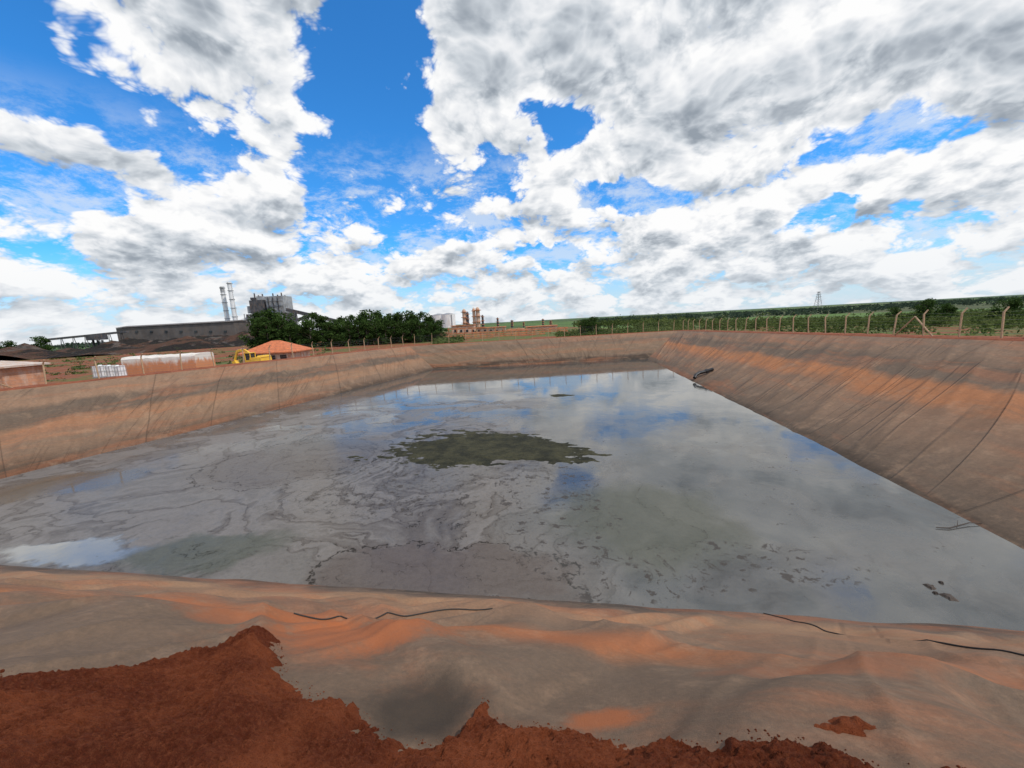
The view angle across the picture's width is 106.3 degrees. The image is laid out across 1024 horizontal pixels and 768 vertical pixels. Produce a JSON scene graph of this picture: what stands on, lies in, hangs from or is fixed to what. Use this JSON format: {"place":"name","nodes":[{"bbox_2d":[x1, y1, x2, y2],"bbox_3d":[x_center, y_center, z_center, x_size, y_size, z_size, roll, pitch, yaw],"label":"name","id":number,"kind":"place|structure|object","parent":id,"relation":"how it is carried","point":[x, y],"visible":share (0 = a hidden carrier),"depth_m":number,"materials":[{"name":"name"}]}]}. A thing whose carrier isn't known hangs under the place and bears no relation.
{"place":"outdoors","nodes":[
{"label":"outdoors","id":0,"kind":"place"},
{"bbox_2d":[85,334,107,346],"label":"transfer tower","id":1,"kind":"structure","parent":0,"point":[97,338],"depth_m":201.06,"materials":[{"name":"metal"}]},
{"bbox_2d":[0,331,355,359],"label":"spoil heap terrain","id":2,"kind":"structure","parent":0,"point":[120,347],"depth_m":139.90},
{"bbox_2d":[40,331,128,350],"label":"conveyor","id":3,"kind":"object","parent":2,"relation":"on","point":[78,336],"visible":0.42,"depth_m":210.42,"materials":[{"name":"metal"}]},
{"bbox_2d":[116,320,250,340],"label":"warehouse","id":4,"kind":"structure","parent":2,"relation":"on","point":[173,330],"depth_m":224.40,"materials":[{"name":"grey metal"}]},
{"bbox_2d":[220,286,229,320],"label":"chimney","id":5,"kind":"object","parent":2,"relation":"on","point":[224,302],"visible":0.7,"depth_m":254.28,"materials":[{"name":"paint"}]},
{"bbox_2d":[226,282,237,319],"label":"chimney","id":6,"kind":"object","parent":2,"relation":"on","point":[230,290],"visible":0.72,"depth_m":250.09,"materials":[{"name":"paint"}]},
{"bbox_2d":[0,346,432,478],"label":"pond liner bank","id":7,"kind":"structure","parent":0,"point":[45,427],"depth_m":27.79,"materials":[{"name":"brown plastic"}]},
{"bbox_2d":[0,625,965,767],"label":"soil ground","id":8,"kind":"structure","parent":0,"point":[56,724],"depth_m":1.79,"materials":[{"name":"brown soil"}]},
{"bbox_2d":[0,359,1023,630],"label":"pond water","id":9,"kind":"structure","parent":0,"point":[688,493],"depth_m":12.92,"materials":[{"name":"grey liquid"}]},
{"bbox_2d":[339,429,626,474],"bbox_3d":[-0.529,3.234,19.059,19.000,0.110,7.360,-1,10,15],"label":"algae mat","id":10,"kind":"object","parent":9,"relation":"on","point":[469,448],"visible":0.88,"depth_m":18.86,"materials":[{"name":"green plant"}]},
{"bbox_2d":[551,394,572,396],"bbox_3d":[4.056,0.955,31.596,5.700,0.106,2.560,-3,9,0],"label":"algae mat","id":11,"kind":"object","parent":9,"relation":"on","point":[558,395],"visible":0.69,"depth_m":31.38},
{"bbox_2d":[923,583,935,589],"bbox_3d":[9.160,4.420,8.403,0.216,0.045,0.218,-3,9,0],"label":"floating debris","id":12,"kind":"object","parent":9,"relation":"on","point":[931,587],"visible":1,"depth_m":8.38,"materials":[{"name":"brown wood"}]},
{"bbox_2d":[939,593,958,601],"bbox_3d":[9.196,4.471,8.075,0.247,0.045,0.289,-3,9,0],"label":"floating debris","id":13,"kind":"object","parent":9,"relation":"on","point":[950,597],"visible":1,"depth_m":8.05,"materials":[{"name":"brown wood"}]},
{"bbox_2d":[936,520,972,528],"bbox_3d":[12.315,3.860,10.594,1.402,0.082,0.210,-4,9,-7],"label":"branch","id":14,"kind":"object","parent":9,"relation":"on","point":[957,525],"visible":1,"depth_m":10.51,"materials":[{"name":"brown wood"}]},
{"bbox_2d":[0,565,1023,767],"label":"pond liner bank","id":15,"kind":"structure","parent":0,"point":[630,676],"depth_m":2.89,"materials":[{"name":"beige plastic"}]},
{"bbox_2d":[294,608,492,619],"bbox_3d":[-1.408,2.900,4.970,2.387,0.862,0.197,-7,10,-25],"label":"rope","id":16,"kind":"object","parent":15,"relation":"on","point":[393,613],"visible":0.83,"depth_m":5.01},
{"bbox_2d":[764,613,1023,655],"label":"rope","id":17,"kind":"object","parent":15,"relation":"on","point":[916,640],"visible":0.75,"depth_m":4.76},
{"bbox_2d":[0,294,1023,390],"bbox_3d":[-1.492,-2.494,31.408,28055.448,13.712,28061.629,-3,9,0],"label":"ground","id":18,"kind":"structure","parent":0,"point":[339,349],"depth_m":93.25,"materials":[{"name":"brown soil"}]},
{"bbox_2d":[0,340,19,348],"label":"tree","id":19,"kind":"object","parent":18,"relation":"on","point":[7,343],"visible":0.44,"depth_m":216.56,"materials":[{"name":"green plant"}]},
{"bbox_2d":[0,361,50,388],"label":"shed","id":20,"kind":"structure","parent":18,"relation":"on","point":[12,367],"depth_m":37.72,"materials":[{"name":"metal"}]},
{"bbox_2d":[29,336,54,350],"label":"tree","id":21,"kind":"object","parent":18,"relation":"on","point":[39,343],"visible":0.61,"depth_m":186.70,"materials":[{"name":"green plant"}]},
{"bbox_2d":[42,360,46,383],"bbox_3d":[-32.367,-0.648,26.638,0.315,2.071,0.072,3,8,22],"label":"fence post","id":22,"kind":"object","parent":18,"relation":"on","point":[44,371],"visible":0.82,"depth_m":26.65,"materials":[{"name":"wood"}]},
{"bbox_2d":[94,356,99,378],"bbox_3d":[-31.478,-1.085,29.177,0.315,2.071,0.072,0,11,24],"label":"fence post","id":23,"kind":"object","parent":18,"relation":"on","point":[96,367],"visible":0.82,"depth_m":29.18,"materials":[{"name":"wood"}]},
{"bbox_2d":[91,365,106,377],"bbox_3d":[-42.718,-1.343,39.938,1.000,1.300,1.000,-3,9,0],"label":"water container","id":24,"kind":"object","parent":18,"relation":"on","point":[101,371],"visible":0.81,"depth_m":39.55,"materials":[{"name":"paint"}]},
{"bbox_2d":[103,365,114,376],"bbox_3d":[-42.273,-1.353,40.346,1.000,1.300,1.000,-3,9,0],"label":"water container","id":25,"kind":"object","parent":18,"relation":"on","point":[109,368],"visible":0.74,"depth_m":39.97,"materials":[{"name":"paint"}]},
{"bbox_2d":[112,365,127,375],"bbox_3d":[-41.811,-1.363,40.753,1.000,1.300,1.000,-3,9,0],"label":"water container","id":26,"kind":"object","parent":18,"relation":"on","point":[121,369],"visible":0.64,"depth_m":40.56,"materials":[{"name":"paint"}]},
{"bbox_2d":[140,353,144,373],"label":"fence post","id":27,"kind":"object","parent":18,"relation":"on","point":[142,363],"visible":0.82,"depth_m":31.79,"materials":[{"name":"wood"}]},
{"bbox_2d":[121,352,215,374],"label":"storage shed","id":28,"kind":"structure","parent":18,"relation":"on","point":[131,364],"depth_m":45.40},
{"bbox_2d":[40,346,331,381],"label":"weeds","id":29,"kind":"object","parent":18,"relation":"on","point":[74,368],"visible":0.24,"depth_m":81.23,"materials":[{"name":"green plant"}]},
{"bbox_2d":[238,317,264,349],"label":"tree","id":30,"kind":"object","parent":18,"relation":"on","point":[255,335],"visible":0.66,"depth_m":103.64,"materials":[{"name":"green plant"}]},
{"bbox_2d":[232,348,271,363],"bbox_3d":[-31.584,-3.070,46.068,5.037,2.472,1.950,-1,9,12],"label":"excavator","id":31,"kind":"object","parent":18,"relation":"on","point":[249,358],"visible":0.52,"depth_m":45.25,"materials":[{"name":"metal"}]},
{"bbox_2d":[248,311,269,338],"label":"tree","id":32,"kind":"object","parent":18,"relation":"on","point":[256,314],"visible":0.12,"depth_m":108.85,"materials":[{"name":"green plant"}]},
{"bbox_2d":[252,316,276,346],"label":"tree","id":33,"kind":"object","parent":18,"relation":"on","point":[263,321],"visible":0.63,"depth_m":102.46,"materials":[{"name":"green plant"}]},
{"bbox_2d":[240,293,297,328],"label":"boiler house","id":34,"kind":"structure","parent":18,"relation":"on","point":[277,303],"depth_m":239.04,"materials":[{"name":"metal"}]},
{"bbox_2d":[259,307,281,334],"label":"tree","id":35,"kind":"object","parent":18,"relation":"on","point":[269,313],"visible":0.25,"depth_m":107.02,"materials":[{"name":"green plant"}]},
{"bbox_2d":[238,340,313,361],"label":"tiled house","id":36,"kind":"structure","parent":18,"relation":"on","point":[285,350],"depth_m":55.74,"materials":[{"name":"tile"}]},
{"bbox_2d":[268,317,289,340],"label":"tree","id":37,"kind":"object","parent":18,"relation":"on","point":[276,322],"visible":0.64,"depth_m":103.94,"materials":[{"name":"green plant"}]},
{"bbox_2d":[266,312,299,340],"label":"tree","id":38,"kind":"object","parent":18,"relation":"on","point":[286,322],"visible":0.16,"depth_m":111.03,"materials":[{"name":"green plant"}]},
{"bbox_2d":[281,323,299,344],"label":"tree","id":39,"kind":"object","parent":18,"relation":"on","point":[290,327],"visible":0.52,"depth_m":106.02,"materials":[{"name":"green plant"}]},
{"bbox_2d":[294,325,312,346],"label":"tree","id":40,"kind":"object","parent":18,"relation":"on","point":[299,336],"visible":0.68,"depth_m":104.87,"materials":[{"name":"green plant"}]},
{"bbox_2d":[297,320,319,347],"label":"tree","id":41,"kind":"object","parent":18,"relation":"on","point":[308,326],"visible":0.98,"depth_m":104.13,"materials":[{"name":"green plant"}]},
{"bbox_2d":[286,308,334,329],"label":"conveyor","id":42,"kind":"object","parent":18,"relation":"on","point":[296,311],"visible":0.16,"depth_m":233.85,"materials":[{"name":"metal"}]},
{"bbox_2d":[297,312,325,346],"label":"tree","id":43,"kind":"object","parent":18,"relation":"on","point":[312,317],"visible":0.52,"depth_m":107.24,"materials":[{"name":"green plant"}]},
{"bbox_2d":[316,315,332,345],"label":"tree","id":44,"kind":"object","parent":18,"relation":"on","point":[321,322],"visible":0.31,"depth_m":109.44,"materials":[{"name":"green plant"}]},
{"bbox_2d":[319,321,335,346],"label":"tree","id":45,"kind":"object","parent":18,"relation":"on","point":[326,327],"visible":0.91,"depth_m":103.25,"materials":[{"name":"green plant"}]},
{"bbox_2d":[327,319,337,344],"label":"tree","id":46,"kind":"object","parent":18,"relation":"on","point":[334,324],"visible":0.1,"depth_m":114.61,"materials":[{"name":"green plant"}]},
{"bbox_2d":[332,315,345,339],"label":"tree","id":47,"kind":"object","parent":18,"relation":"on","point":[339,319],"visible":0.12,"depth_m":112.52,"materials":[{"name":"green plant"}]},
{"bbox_2d":[327,322,351,346],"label":"tree","id":48,"kind":"object","parent":18,"relation":"on","point":[339,328],"visible":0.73,"depth_m":104.48,"materials":[{"name":"green plant"}]},
{"bbox_2d":[339,320,358,346],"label":"tree","id":49,"kind":"object","parent":18,"relation":"on","point":[347,324],"visible":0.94,"depth_m":103.31,"materials":[{"name":"green plant"}]},
{"bbox_2d":[340,314,360,344],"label":"tree","id":50,"kind":"object","parent":18,"relation":"on","point":[350,318],"visible":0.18,"depth_m":107.27,"materials":[{"name":"green plant"}]},
{"bbox_2d":[349,320,365,345],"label":"tree","id":51,"kind":"object","parent":18,"relation":"on","point":[358,338],"visible":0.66,"depth_m":104.32,"materials":[{"name":"green plant"}]},
{"bbox_2d":[359,320,373,344],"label":"tree","id":52,"kind":"object","parent":18,"relation":"on","point":[365,324],"visible":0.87,"depth_m":103.33,"materials":[{"name":"green plant"}]},
{"bbox_2d":[356,309,388,339],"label":"tree","id":53,"kind":"object","parent":18,"relation":"on","point":[365,315],"visible":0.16,"depth_m":109.37,"materials":[{"name":"green plant"}]},
{"bbox_2d":[365,318,387,344],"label":"tree","id":54,"kind":"object","parent":18,"relation":"on","point":[374,323],"visible":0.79,"depth_m":103.58,"materials":[{"name":"green plant"}]},
{"bbox_2d":[371,310,390,343],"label":"tree","id":55,"kind":"object","parent":18,"relation":"on","point":[378,315],"visible":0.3,"depth_m":107.97,"materials":[{"name":"green plant"}]},
{"bbox_2d":[377,319,396,344],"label":"tree","id":56,"kind":"object","parent":18,"relation":"on","point":[385,323],"visible":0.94,"depth_m":103.30,"materials":[{"name":"green plant"}]},
{"bbox_2d":[388,320,399,343],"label":"tree","id":57,"kind":"object","parent":18,"relation":"on","point":[393,326],"visible":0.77,"depth_m":105.22,"materials":[{"name":"green plant"}]},
{"bbox_2d":[390,311,403,342],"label":"tree","id":58,"kind":"object","parent":18,"relation":"on","point":[396,318],"visible":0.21,"depth_m":109.61,"materials":[{"name":"green plant"}]},
{"bbox_2d":[396,319,409,343],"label":"tree","id":59,"kind":"object","parent":18,"relation":"on","point":[401,323],"visible":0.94,"depth_m":103.39,"materials":[{"name":"green plant"}]},
{"bbox_2d":[391,310,425,341],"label":"tree","id":60,"kind":"object","parent":18,"relation":"on","point":[406,316],"visible":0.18,"depth_m":111.17,"materials":[{"name":"green plant"}]},
{"bbox_2d":[403,320,422,342],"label":"tree","id":61,"kind":"object","parent":18,"relation":"on","point":[411,326],"visible":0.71,"depth_m":104.23,"materials":[{"name":"green plant"}]},
{"bbox_2d":[407,313,425,341],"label":"tree","id":62,"kind":"object","parent":18,"relation":"on","point":[411,317],"visible":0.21,"depth_m":107.31,"materials":[{"name":"green plant"}]},
{"bbox_2d":[411,319,427,341],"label":"tree","id":63,"kind":"object","parent":18,"relation":"on","point":[419,325],"visible":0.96,"depth_m":103.05,"materials":[{"name":"green plant"}]},
{"bbox_2d":[416,311,432,339],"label":"tree","id":64,"kind":"object","parent":18,"relation":"on","point":[421,315],"visible":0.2,"depth_m":110.88,"materials":[{"name":"green plant"}]},
{"bbox_2d":[423,321,435,341],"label":"tree","id":65,"kind":"object","parent":18,"relation":"on","point":[430,327],"visible":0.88,"depth_m":104.43,"materials":[{"name":"green plant"}]},
{"bbox_2d":[425,315,435,337],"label":"tree","id":66,"kind":"object","parent":18,"relation":"on","point":[431,319],"visible":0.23,"depth_m":109.72,"materials":[{"name":"green plant"}]},
{"bbox_2d":[430,323,440,339],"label":"tree","id":67,"kind":"object","parent":18,"relation":"on","point":[436,328],"visible":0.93,"depth_m":104.47,"materials":[{"name":"green plant"}]},
{"bbox_2d":[432,313,440,327],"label":"storage tank","id":68,"kind":"object","parent":18,"relation":"on","point":[437,316],"visible":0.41,"depth_m":199.01,"materials":[{"name":"white metal"}]},
{"bbox_2d":[435,320,448,338],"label":"tree","id":69,"kind":"object","parent":18,"relation":"on","point":[440,323],"visible":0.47,"depth_m":111.78,"materials":[{"name":"green plant"}]},
{"bbox_2d":[441,313,455,327],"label":"storage tank","id":70,"kind":"object","parent":18,"relation":"on","point":[449,321],"visible":0.9,"depth_m":194.03,"materials":[{"name":"white metal"}]},
{"bbox_2d":[461,309,466,324],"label":"distillation column","id":71,"kind":"structure","parent":18,"relation":"on","point":[464,317],"depth_m":254.81,"materials":[{"name":"metal"}]},
{"bbox_2d":[466,312,469,324],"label":"distillation column","id":72,"kind":"structure","parent":18,"relation":"on","point":[467,316],"depth_m":255.39,"materials":[{"name":"metal"}]},
{"bbox_2d":[471,308,476,329],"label":"distillation column","id":73,"kind":"structure","parent":18,"relation":"on","point":[473,316],"depth_m":255.09,"materials":[{"name":"metal"}]},
{"bbox_2d":[475,307,481,326],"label":"distillation column","id":74,"kind":"structure","parent":18,"relation":"on","point":[478,321],"depth_m":254.99,"materials":[{"name":"metal"}]},
{"bbox_2d":[452,324,557,334],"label":"process building","id":75,"kind":"structure","parent":18,"relation":"on","point":[499,328],"depth_m":164.28,"materials":[{"name":"paint"}]},
{"bbox_2d":[447,327,567,337],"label":"pipe rack","id":76,"kind":"object","parent":18,"relation":"on","point":[503,333],"visible":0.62,"depth_m":117.03,"materials":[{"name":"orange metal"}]},
{"bbox_2d":[11,295,1023,349],"bbox_3d":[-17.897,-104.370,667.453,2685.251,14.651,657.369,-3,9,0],"label":"distant wood","id":77,"kind":"object","parent":18,"relation":"on","point":[849,309],"visible":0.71,"depth_m":423.38,"materials":[{"name":"green plant"}]},
{"bbox_2d":[578,319,589,333],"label":"tree","id":78,"kind":"object","parent":18,"relation":"on","point":[583,323],"visible":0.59,"depth_m":95.67,"materials":[{"name":"green plant"}]},
{"bbox_2d":[585,316,601,332],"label":"tree","id":79,"kind":"object","parent":18,"relation":"on","point":[591,321],"visible":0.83,"depth_m":93.39,"materials":[{"name":"green plant"}]},
{"bbox_2d":[430,307,1023,343],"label":"scrub","id":80,"kind":"object","parent":18,"relation":"on","point":[972,322],"visible":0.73,"depth_m":90.74,"materials":[{"name":"green plant"}]},
{"bbox_2d":[813,292,822,308],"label":"transmission tower","id":81,"kind":"structure","parent":18,"relation":"on","point":[818,299],"depth_m":687.64,"materials":[{"name":"grey metal"}]},
{"bbox_2d":[844,313,849,333],"bbox_3d":[27.905,-4.860,31.974,0.316,2.071,0.073,-2,8,6],"label":"fence post","id":82,"kind":"object","parent":18,"relation":"on","point":[845,323],"visible":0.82,"depth_m":31.93,"materials":[{"name":"concrete"}]},
{"bbox_2d":[867,312,873,333],"bbox_3d":[27.798,-4.555,29.807,0.315,2.071,0.072,-3,11,4],"label":"fence post","id":83,"kind":"object","parent":18,"relation":"on","point":[869,322],"visible":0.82,"depth_m":29.75,"materials":[{"name":"concrete"}]},
{"bbox_2d":[885,307,904,318],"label":"tree","id":84,"kind":"object","parent":18,"relation":"on","point":[895,310],"visible":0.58,"depth_m":157.94,"materials":[{"name":"green plant"}]},
{"bbox_2d":[892,311,901,334],"bbox_3d":[27.774,-4.226,27.716,0.316,2.071,0.072,2,9,4],"label":"fence post","id":85,"kind":"object","parent":18,"relation":"on","point":[895,322],"visible":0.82,"depth_m":27.67,"materials":[{"name":"concrete"}]},
{"bbox_2d":[895,316,914,334],"bbox_3d":[27.634,-4.061,27.034,0.088,1.414,1.466,-2,9,5],"label":"fence brace","id":86,"kind":"object","parent":18,"relation":"on","point":[905,325],"visible":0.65,"depth_m":26.96,"materials":[{"name":"concrete"}]},
{"bbox_2d":[922,309,928,335],"bbox_3d":[27.597,-3.918,25.628,0.316,2.071,0.073,-4,6,2],"label":"fence post","id":87,"kind":"object","parent":18,"relation":"on","point":[923,326],"visible":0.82,"depth_m":25.59,"materials":[{"name":"concrete"}]},
{"bbox_2d":[683,311,1021,333],"bbox_3d":[27.893,-5.322,34.077,0.036,2.058,64.595,-3,9,3],"label":"wire fence","id":88,"kind":"object","parent":87,"relation":"attached to","point":[901,317],"visible":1,"depth_m":24.72,"materials":[{"name":"grey metal"}]},
{"bbox_2d":[915,316,932,335],"bbox_3d":[27.526,-3.831,25.652,0.089,1.414,1.467,-2,9,5],"label":"fence brace","id":89,"kind":"object","parent":87,"relation":"attached to","point":[925,328],"visible":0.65,"depth_m":25.60,"materials":[{"name":"concrete"}]},
{"bbox_2d":[910,298,941,319],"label":"tree","id":90,"kind":"object","parent":18,"relation":"on","point":[925,305],"visible":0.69,"depth_m":148.03,"materials":[{"name":"green plant"}]},
{"bbox_2d":[932,303,959,319],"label":"tree","id":91,"kind":"object","parent":18,"relation":"on","point":[949,309],"visible":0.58,"depth_m":137.90,"materials":[{"name":"green plant"}]},
{"bbox_2d":[958,308,967,336],"bbox_3d":[27.495,-3.603,23.427,0.315,2.071,0.072,-4,11,5],"label":"fence post","id":92,"kind":"object","parent":18,"relation":"on","point":[960,324],"visible":0.82,"depth_m":23.39,"materials":[{"name":"concrete"}]},
{"bbox_2d":[984,297,1023,318],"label":"tree","id":93,"kind":"object","parent":18,"relation":"on","point":[1014,304],"visible":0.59,"depth_m":118.71,"materials":[{"name":"green plant"}]},
{"bbox_2d":[1000,306,1009,337],"bbox_3d":[27.432,-3.264,21.379,0.315,2.071,0.072,-2,6,-2],"label":"fence post","id":94,"kind":"object","parent":18,"relation":"on","point":[1003,321],"visible":0.82,"depth_m":21.34,"materials":[{"name":"concrete"}]},
{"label":"fence post","id":95,"kind":"object","parent":18,"relation":"on","visible":0},
{"bbox_2d":[1,338,401,385],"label":"wire fence","id":96,"kind":"object","parent":95,"relation":"attached to","point":[161,360],"visible":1,"depth_m":32.27,"materials":[{"name":"grey metal"}]},
{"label":"fence post","id":97,"kind":"object","parent":18,"relation":"on","visible":0},
{"bbox_2d":[415,322,671,343],"bbox_3d":[6.098,-8.694,64.595,44.300,1.208,0.008,-4,9,-5],"label":"wire fence","id":98,"kind":"object","parent":97,"relation":"attached to","point":[537,333],"visible":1,"depth_m":64.40,"materials":[{"name":"grey metal"}]},
{"bbox_2d":[0,0,1023,345],"label":"sky","id":99,"kind":"structure","parent":0,"point":[515,160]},
{"bbox_2d":[410,331,676,368],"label":"pond liner bank","id":100,"kind":"structure","parent":0,"point":[633,346],"depth_m":58.72,"materials":[{"name":"brown plastic"}]},
{"bbox_2d":[648,331,1023,548],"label":"pond liner bank","id":101,"kind":"structure","parent":0,"point":[939,422],"depth_m":18.52,"materials":[{"name":"brown plastic"}]},
{"bbox_2d":[693,367,713,378],"bbox_3d":[17.399,-0.989,35.030,2.052,0.938,0.513,-5,9,-10],"label":"drain pipe","id":102,"kind":"object","parent":101,"relation":"on","point":[702,372],"visible":1,"depth_m":34.94,"materials":[{"name":"black plastic"}]}
]}

